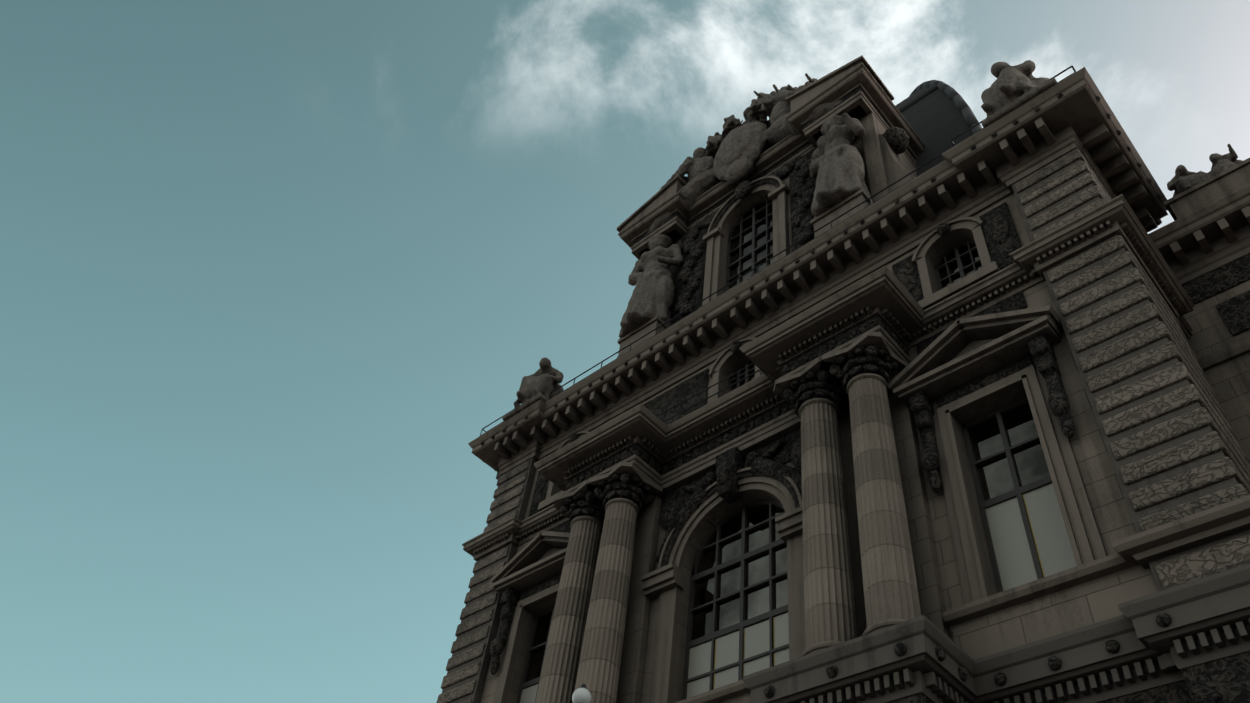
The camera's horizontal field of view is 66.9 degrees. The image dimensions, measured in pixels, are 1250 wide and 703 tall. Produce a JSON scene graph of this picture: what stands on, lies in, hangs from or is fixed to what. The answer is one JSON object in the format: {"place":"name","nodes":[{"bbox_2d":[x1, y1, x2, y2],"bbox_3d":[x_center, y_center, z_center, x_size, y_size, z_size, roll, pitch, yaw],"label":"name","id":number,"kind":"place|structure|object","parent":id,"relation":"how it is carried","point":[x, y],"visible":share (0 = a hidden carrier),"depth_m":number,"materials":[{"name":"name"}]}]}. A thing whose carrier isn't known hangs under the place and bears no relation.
{"place":"outdoors","nodes":[
{"label":"outdoors","id":0,"kind":"place"},
{"bbox_2d":[572,688,591,702],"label":"lamp globe","id":1,"kind":"object","parent":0,"point":[581,695],"visible":0.96,"depth_m":16.00,"materials":[{"name":"white glass"}]},
{"bbox_2d":[0,0,1249,702],"label":"sky","id":2,"kind":"structure","parent":0,"point":[271,271],"materials":[{"name":"blue"}]},
{"bbox_2d":[669,112,916,316],"bbox_3d":[6.620,-2.260,37.654,11.800,7.870,5.700,-31,-59,31],"label":"dormer","id":3,"kind":"object","parent":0,"point":[868,146],"depth_m":36.49,"materials":[{"name":"beige stone"}]},
{"bbox_2d":[726,198,772,290],"bbox_3d":[5.048,-4.066,36.968,2.600,6.000,0.135,-31,-59,31],"label":"dormer window frame","id":4,"kind":"object","parent":3,"relation":"attached to","point":[752,240],"visible":0.44,"depth_m":37.49,"materials":[{"name":"black metal"}]},
{"bbox_2d":[632,87,914,324],"bbox_3d":[6.425,-2.885,37.920,18.141,8.350,6.480,-31,-59,31],"label":"dormer relief","id":5,"kind":"object","parent":3,"relation":"attached to","point":[690,281],"visible":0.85,"depth_m":37.27},
{"bbox_2d":[520,483,1076,702],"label":"window curtains","id":6,"kind":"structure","parent":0,"point":[1015,563],"depth_m":20.62,"materials":[{"name":"white fabric"}]},
{"bbox_2d":[713,494,1044,688],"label":"brass window edges","id":7,"kind":"object","parent":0,"point":[774,622],"depth_m":23.05,"materials":[{"name":"metal"}]},
{"bbox_2d":[896,87,971,175],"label":"dome roof","id":8,"kind":"structure","parent":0,"point":[935,120],"depth_m":39.09,"materials":[{"name":"grey metal"}]},
{"bbox_3d":[9.629,3.681,36.782,22.400,0.730,16.300,-31,-59,31],"label":"blocking course","id":9,"kind":"object","parent":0,"visible":0},
{"bbox_2d":[616,55,925,357],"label":"dormer trim","id":10,"kind":"structure","parent":9,"relation":"on","point":[843,81],"depth_m":37.49,"materials":[{"name":"beige stone"}]},
{"bbox_2d":[619,234,683,337],"bbox_3d":[1.167,-2.779,39.028,2.134,6.523,2.128,11,-48,-1],"label":"caryatid","id":11,"kind":"object","parent":10,"relation":"on","point":[651,278],"visible":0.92,"depth_m":37.83,"materials":[{"name":"stone"}]},
{"bbox_2d":[647,78,856,248],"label":"ornament","id":12,"kind":"object","parent":10,"relation":"on","point":[733,152],"visible":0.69,"depth_m":40.89,"materials":[{"name":"stone"}]},
{"bbox_2d":[765,119,770,150],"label":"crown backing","id":13,"kind":"object","parent":10,"relation":"on","point":[768,124],"depth_m":43.10,"materials":[{"name":"stone"}]},
{"bbox_2d":[798,73,815,87],"bbox_3d":[7.771,-10.903,39.858,1.505,1.974,1.122,21,-49,-10],"label":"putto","id":14,"kind":"object","parent":10,"relation":"on","point":[810,79],"visible":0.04,"depth_m":39.67,"materials":[{"name":"stone"}]},
{"bbox_2d":[809,113,871,217],"bbox_3d":[7.753,-6.838,34.419,2.112,6.519,2.261,-3,-49,11],"label":"caryatid","id":15,"kind":"object","parent":10,"relation":"on","point":[836,168],"visible":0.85,"depth_m":33.16,"materials":[{"name":"stone"}]},
{"bbox_2d":[898,80,981,133],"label":"roof trim","id":16,"kind":"structure","parent":9,"relation":"on","point":[954,96],"depth_m":40.49,"materials":[{"name":"grey metal"}]},
{"label":"ground","id":17,"kind":"structure","parent":0,"visible":0},
{"bbox_2d":[481,193,1137,702],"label":"wall","id":18,"kind":"structure","parent":17,"relation":"on","point":[1111,511],"depth_m":22.39,"materials":[{"name":"beige stone"}]},
{"bbox_2d":[490,202,1074,674],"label":"relief ornaments","id":19,"kind":"object","parent":18,"relation":"attached to","point":[682,504],"visible":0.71,"depth_m":26.73,"materials":[{"name":"stone"}]},
{"bbox_2d":[517,240,1051,702],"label":"window frames","id":20,"kind":"structure","parent":18,"relation":"attached to","point":[1018,491],"depth_m":24.73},
{"bbox_2d":[526,245,1049,681],"bbox_3d":[3.487,4.406,27.263,17.160,12.250,0.001,-31,-59,31],"label":"window glass","id":21,"kind":"object","parent":20,"relation":"in","point":[995,477],"depth_m":25.02,"materials":[{"name":"glass"}]},
{"bbox_2d":[491,217,1106,702],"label":"window surrounds","id":22,"kind":"object","parent":18,"relation":"attached to","point":[957,353],"visible":0.69,"depth_m":23.61,"materials":[{"name":"stone"}]},
{"bbox_2d":[468,67,1167,479],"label":"cornice","id":23,"kind":"structure","parent":18,"relation":"on","point":[988,173],"depth_m":29.44,"materials":[{"name":"stone"}]},
{"bbox_2d":[502,357,563,420],"bbox_3d":[-3.478,1.595,38.536,2.218,3.206,2.412,-31,-59,31],"label":"corner statue","id":24,"kind":"object","parent":23,"relation":"on","point":[544,381],"visible":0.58,"depth_m":37.51,"materials":[{"name":"stone"}]},
{"bbox_2d":[480,65,1075,435],"bbox_3d":[5.066,-0.501,33.860,25.219,0.875,5.432,-31,-59,31],"label":"roof railing","id":25,"kind":"object","parent":23,"relation":"on","point":[871,203],"visible":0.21,"depth_m":31.85,"materials":[{"name":"grey metal"}]},
{"bbox_2d":[981,60,1057,127],"bbox_3d":[11.661,-7.676,28.085,2.216,3.316,2.514,-31,-59,31],"label":"corner statue","id":26,"kind":"object","parent":23,"relation":"on","point":[1010,89],"visible":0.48,"depth_m":27.06,"materials":[{"name":"stone"}]},
{"bbox_2d":[462,194,1193,561],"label":"cornice","id":27,"kind":"structure","parent":18,"relation":"attached to","point":[884,294],"depth_m":25.73,"materials":[{"name":"stone"}]},
{"bbox_2d":[656,363,760,422],"bbox_3d":[2.886,1.269,29.151,6.391,0.972,0.038,-31,-59,31],"label":"balcony rail","id":28,"kind":"object","parent":27,"relation":"on","point":[679,404],"visible":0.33,"depth_m":29.47,"materials":[{"name":"grey metal"}]},
{"bbox_2d":[437,149,1249,702],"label":"rustic bands","id":29,"kind":"object","parent":18,"relation":"attached to","point":[1209,561],"visible":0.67,"depth_m":20.29,"materials":[{"name":"stone"}]},
{"bbox_2d":[600,390,1158,702],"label":"pavilion ressauts","id":30,"kind":"object","parent":18,"relation":"attached to","point":[1090,604],"visible":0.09,"depth_m":21.19,"materials":[{"name":"beige stone"}]},
{"bbox_2d":[675,495,1249,702],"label":"sill course","id":31,"kind":"object","parent":18,"relation":"attached to","point":[1139,550],"visible":0.73,"depth_m":17.53,"materials":[{"name":"stone"}]},
{"bbox_2d":[888,651,1249,702],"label":"ground frieze","id":32,"kind":"object","parent":18,"relation":"attached to","point":[1220,676],"visible":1,"depth_m":15.30,"materials":[{"name":"stone"}]},
{"bbox_2d":[743,563,1249,702],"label":"cornice","id":33,"kind":"structure","parent":32,"relation":"on","point":[1210,617],"depth_m":16.98,"materials":[{"name":"stone"}]},
{"bbox_2d":[554,331,908,656],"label":"column bases","id":34,"kind":"object","parent":33,"relation":"on","point":[825,362],"depth_m":24.99,"materials":[{"name":"beige stone"}]},
{"bbox_2d":[535,377,920,702],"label":"columns","id":35,"kind":"structure","parent":34,"relation":"on","point":[585,639],"depth_m":22.99,"materials":[{"name":"beige stone"}]},
{"bbox_2d":[560,345,899,524],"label":"column capitals","id":36,"kind":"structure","parent":35,"relation":"on","point":[873,359],"depth_m":25.24,"materials":[{"name":"beige stone"}]},
{"bbox_2d":[561,325,911,494],"bbox_3d":[2.878,2.659,27.918,11.840,0.500,1.820,-31,-59,31],"label":"architrave","id":37,"kind":"object","parent":34,"relation":"on","point":[770,431],"visible":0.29,"depth_m":27.98,"materials":[{"name":"stone"}]},
{"bbox_2d":[565,314,909,490],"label":"entablature","id":38,"kind":"structure","parent":37,"relation":"on","point":[644,455],"depth_m":28.24,"materials":[{"name":"stone"}]},
{"bbox_2d":[481,93,1170,697],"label":"rosettes","id":39,"kind":"object","parent":33,"relation":"on","point":[1163,619],"visible":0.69,"depth_m":17.51,"materials":[{"name":"stone"}]},
{"bbox_2d":[1189,679,1249,702],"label":"carved ornament","id":40,"kind":"object","parent":32,"relation":"attached to","point":[1238,690],"visible":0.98,"depth_m":14.76,"materials":[{"name":"stone"}]},
{"bbox_2d":[442,149,1249,702],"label":"stone blocks","id":41,"kind":"object","parent":17,"relation":"on","point":[480,677],"depth_m":20.78,"materials":[{"name":"beige stone"}]},
{"bbox_2d":[1183,280,1249,464],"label":"wall","id":42,"kind":"structure","parent":17,"relation":"on","point":[1228,382],"depth_m":23.70,"materials":[{"name":"beige stone"}]},
{"bbox_2d":[1148,183,1249,370],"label":"wing cornice","id":43,"kind":"structure","parent":42,"relation":"attached to","point":[1205,239],"depth_m":25.77,"materials":[{"name":"beige stone"}]},
{"bbox_2d":[1163,158,1249,220],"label":"parapet","id":44,"kind":"structure","parent":43,"relation":"on","point":[1212,189],"depth_m":26.22,"materials":[{"name":"beige stone"}]},
{"bbox_2d":[1167,144,1241,196],"bbox_3d":[16.953,-4.977,27.482,2.077,1.966,1.673,-31,-59,31],"label":"wing statue group","id":45,"kind":"object","parent":44,"relation":"on","point":[1183,179],"visible":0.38,"depth_m":27.14},
{"bbox_2d":[1181,254,1249,335],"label":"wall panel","id":46,"kind":"object","parent":42,"relation":"attached to","point":[1234,312],"visible":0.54,"depth_m":25.03,"materials":[{"name":"grey stone"}]}
]}

